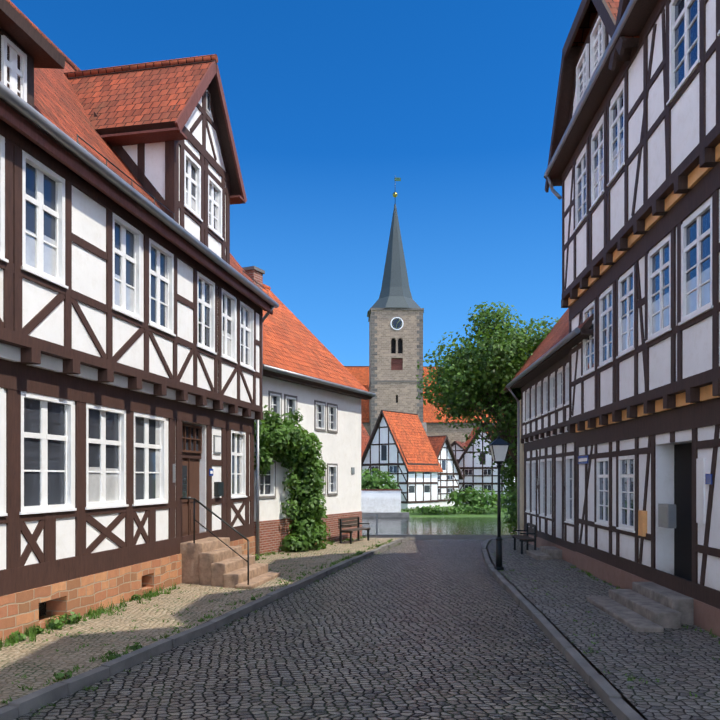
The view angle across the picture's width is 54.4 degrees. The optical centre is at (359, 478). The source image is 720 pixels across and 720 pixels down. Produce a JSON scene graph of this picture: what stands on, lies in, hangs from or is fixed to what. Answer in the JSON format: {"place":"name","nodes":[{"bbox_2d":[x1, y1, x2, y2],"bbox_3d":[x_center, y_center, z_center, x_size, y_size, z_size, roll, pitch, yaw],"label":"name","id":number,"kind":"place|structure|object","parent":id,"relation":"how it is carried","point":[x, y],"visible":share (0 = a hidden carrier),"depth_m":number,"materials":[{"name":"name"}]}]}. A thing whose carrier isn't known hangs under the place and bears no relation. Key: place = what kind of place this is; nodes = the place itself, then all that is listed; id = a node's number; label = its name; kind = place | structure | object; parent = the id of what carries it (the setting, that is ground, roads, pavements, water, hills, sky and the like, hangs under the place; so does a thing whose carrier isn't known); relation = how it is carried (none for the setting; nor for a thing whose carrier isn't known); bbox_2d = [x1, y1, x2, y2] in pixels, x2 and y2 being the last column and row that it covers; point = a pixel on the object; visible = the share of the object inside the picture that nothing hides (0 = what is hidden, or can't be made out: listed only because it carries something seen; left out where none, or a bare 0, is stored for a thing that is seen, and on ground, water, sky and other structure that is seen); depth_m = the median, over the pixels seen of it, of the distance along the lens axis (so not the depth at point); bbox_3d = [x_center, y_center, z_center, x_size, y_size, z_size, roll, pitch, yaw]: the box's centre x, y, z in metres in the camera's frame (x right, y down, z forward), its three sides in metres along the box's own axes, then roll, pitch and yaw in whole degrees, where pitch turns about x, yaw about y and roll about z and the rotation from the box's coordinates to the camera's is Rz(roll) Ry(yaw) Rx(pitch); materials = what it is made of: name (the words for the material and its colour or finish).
{"place":"outdoors","nodes":[
{"label":"outdoors","id":0,"kind":"place"},
{"bbox_2d":[0,538,399,706],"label":"pavement","id":1,"kind":"structure","parent":0,"point":[21,658],"depth_m":10.97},
{"bbox_2d":[0,0,278,642],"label":"house","id":2,"kind":"structure","parent":1,"relation":"on","point":[135,301],"depth_m":12.87,"materials":[{"name":"paint"}]},
{"bbox_2d":[180,498,280,588],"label":"door steps","id":3,"kind":"structure","parent":1,"relation":"on","point":[217,561],"depth_m":15.20,"materials":[{"name":"stone"}]},
{"bbox_2d":[338,516,370,543],"bbox_3d":[-0.179,1.861,25.201,0.520,0.870,1.600,0,0,26],"label":"bench","id":4,"kind":"object","parent":1,"relation":"on","point":[355,521],"visible":1,"depth_m":25.13,"materials":[{"name":"wood"}]},
{"bbox_2d":[9,544,719,681],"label":"weeds","id":5,"kind":"object","parent":1,"relation":"on","point":[60,676],"visible":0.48,"depth_m":10.57,"materials":[{"name":"green plant"}]},
{"bbox_2d":[10,0,581,365],"label":"sky","id":6,"kind":"structure","parent":0,"point":[329,103],"materials":[{"name":"blue"}]},
{"bbox_2d":[14,539,586,719],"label":"cobblestone street","id":7,"kind":"structure","parent":0,"point":[421,630],"depth_m":9.00,"materials":[{"name":"grey stone"}]},
{"bbox_2d":[477,541,617,719],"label":"gutter strip","id":8,"kind":"object","parent":7,"relation":"on","point":[588,701],"visible":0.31,"depth_m":8.92,"materials":[{"name":"grey stone"}]},
{"bbox_2d":[0,505,647,719],"bbox_3d":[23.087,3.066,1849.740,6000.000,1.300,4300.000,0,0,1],"label":"ground","id":9,"kind":"structure","parent":0,"point":[471,537],"depth_m":27.99,"materials":[{"name":"grey stone"}]},
{"bbox_2d":[0,537,409,719],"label":"kerb","id":10,"kind":"structure","parent":9,"relation":"on","point":[22,706],"depth_m":9.26,"materials":[{"name":"stone"}]},
{"bbox_2d":[243,266,375,554],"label":"white house","id":11,"kind":"structure","parent":9,"relation":"on","point":[315,381],"depth_m":24.69,"materials":[{"name":"paint"}]},
{"bbox_2d":[254,405,330,551],"bbox_3d":[-2.125,0.162,22.085,1.619,4.864,4.274,0,0,36],"label":"climbing vine","id":12,"kind":"object","parent":11,"relation":"attached to","point":[290,442],"visible":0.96,"depth_m":22.06,"materials":[{"name":"green plant"}]},
{"bbox_2d":[0,534,719,716],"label":"grass tufts","id":13,"kind":"object","parent":9,"relation":"on","point":[30,633],"visible":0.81,"depth_m":11.61,"materials":[{"name":"green plant"}]},
{"bbox_2d":[361,410,442,508],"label":"house","id":14,"kind":"structure","parent":9,"relation":"on","point":[399,448],"depth_m":61.97,"materials":[{"name":"white paint"}]},
{"bbox_2d":[344,178,503,443],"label":"church","id":15,"kind":"structure","parent":9,"relation":"on","point":[387,376],"depth_m":107.88,"materials":[{"name":"stone"}]},
{"bbox_2d":[361,468,516,514],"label":"shrubs","id":16,"kind":"object","parent":9,"relation":"on","point":[476,500],"visible":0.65,"depth_m":55.60,"materials":[{"name":"green plant"}]},
{"bbox_2d":[427,435,463,506],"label":"house","id":17,"kind":"structure","parent":9,"relation":"on","point":[450,476],"depth_m":66.06,"materials":[{"name":"white paint"}]},
{"bbox_2d":[451,441,466,460],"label":"house","id":18,"kind":"structure","parent":9,"relation":"on","point":[458,449],"depth_m":77.66,"materials":[{"name":"white paint"}]},
{"bbox_2d":[465,426,495,445],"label":"roof","id":19,"kind":"structure","parent":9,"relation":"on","point":[467,442],"depth_m":79.97,"materials":[{"name":"red tile"}]},
{"bbox_2d":[457,426,515,504],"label":"house","id":20,"kind":"structure","parent":9,"relation":"on","point":[481,474],"depth_m":69.91,"materials":[{"name":"white paint"}]},
{"bbox_2d":[482,537,643,719],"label":"kerb","id":21,"kind":"structure","parent":9,"relation":"on","point":[609,696],"depth_m":9.11,"materials":[{"name":"stone"}]},
{"bbox_2d":[544,0,719,636],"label":"house","id":22,"kind":"structure","parent":9,"relation":"on","point":[633,169],"depth_m":12.66,"materials":[{"name":"white paint"}]},
{"bbox_2d":[361,422,369,457],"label":"house","id":23,"kind":"structure","parent":0,"point":[365,437],"depth_m":68.42,"materials":[{"name":"orange tile"}]},
{"bbox_2d":[361,489,514,534],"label":"retaining wall","id":24,"kind":"structure","parent":0,"point":[376,503],"depth_m":53.16,"materials":[{"name":"stone"}]},
{"bbox_2d":[362,517,516,534],"bbox_3d":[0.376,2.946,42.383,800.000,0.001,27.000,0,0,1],"label":"river water","id":25,"kind":"structure","parent":0,"point":[437,525],"depth_m":42.58,"materials":[{"name":"green liquid"}]},
{"bbox_2d":[487,538,719,719],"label":"pavement","id":26,"kind":"structure","parent":0,"point":[681,664],"depth_m":9.66,"materials":[{"name":"grey stone"}]},
{"bbox_2d":[416,301,559,487],"bbox_3d":[6.374,-2.377,29.830,7.976,10.147,7.241,0,0,1],"label":"tree","id":27,"kind":"object","parent":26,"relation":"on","point":[487,370],"visible":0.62,"depth_m":28.51,"materials":[{"name":"green plant"}]},
{"bbox_2d":[488,436,510,569],"bbox_3d":[3.484,0.586,17.542,0.500,3.420,0.500,0,0,1],"label":"street lamp","id":28,"kind":"object","parent":26,"relation":"on","point":[498,447],"visible":1,"depth_m":17.47,"materials":[{"name":"metal"}]},
{"bbox_2d":[500,454,516,534],"bbox_3d":[6.708,0.816,29.695,1.466,3.688,1.405,0,0,1],"label":"ivy tree","id":29,"kind":"object","parent":26,"relation":"on","point":[510,490],"visible":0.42,"depth_m":29.73,"materials":[{"name":"green plant"}]},
{"bbox_2d":[512,523,536,553],"bbox_3d":[5.103,1.861,21.746,0.520,0.870,1.400,0,0,3],"label":"bench","id":30,"kind":"object","parent":26,"relation":"on","point":[526,538],"visible":0.98,"depth_m":21.57,"materials":[{"name":"metal"}]},
{"bbox_2d":[527,546,561,559],"bbox_3d":[5.394,2.216,20.390,0.843,0.366,1.514,0,0,1],"label":"step","id":31,"kind":"object","parent":26,"relation":"on","point":[547,552],"visible":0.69,"depth_m":19.84,"materials":[{"name":"grey stone"}]},
{"bbox_2d":[500,308,592,564],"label":"house","id":32,"kind":"structure","parent":26,"relation":"on","point":[546,472],"depth_m":21.61,"materials":[{"name":"white paint"}]},
{"bbox_2d":[586,582,693,631],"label":"door steps","id":33,"kind":"structure","parent":26,"relation":"on","point":[646,607],"depth_m":11.30,"materials":[{"name":"grey stone"}]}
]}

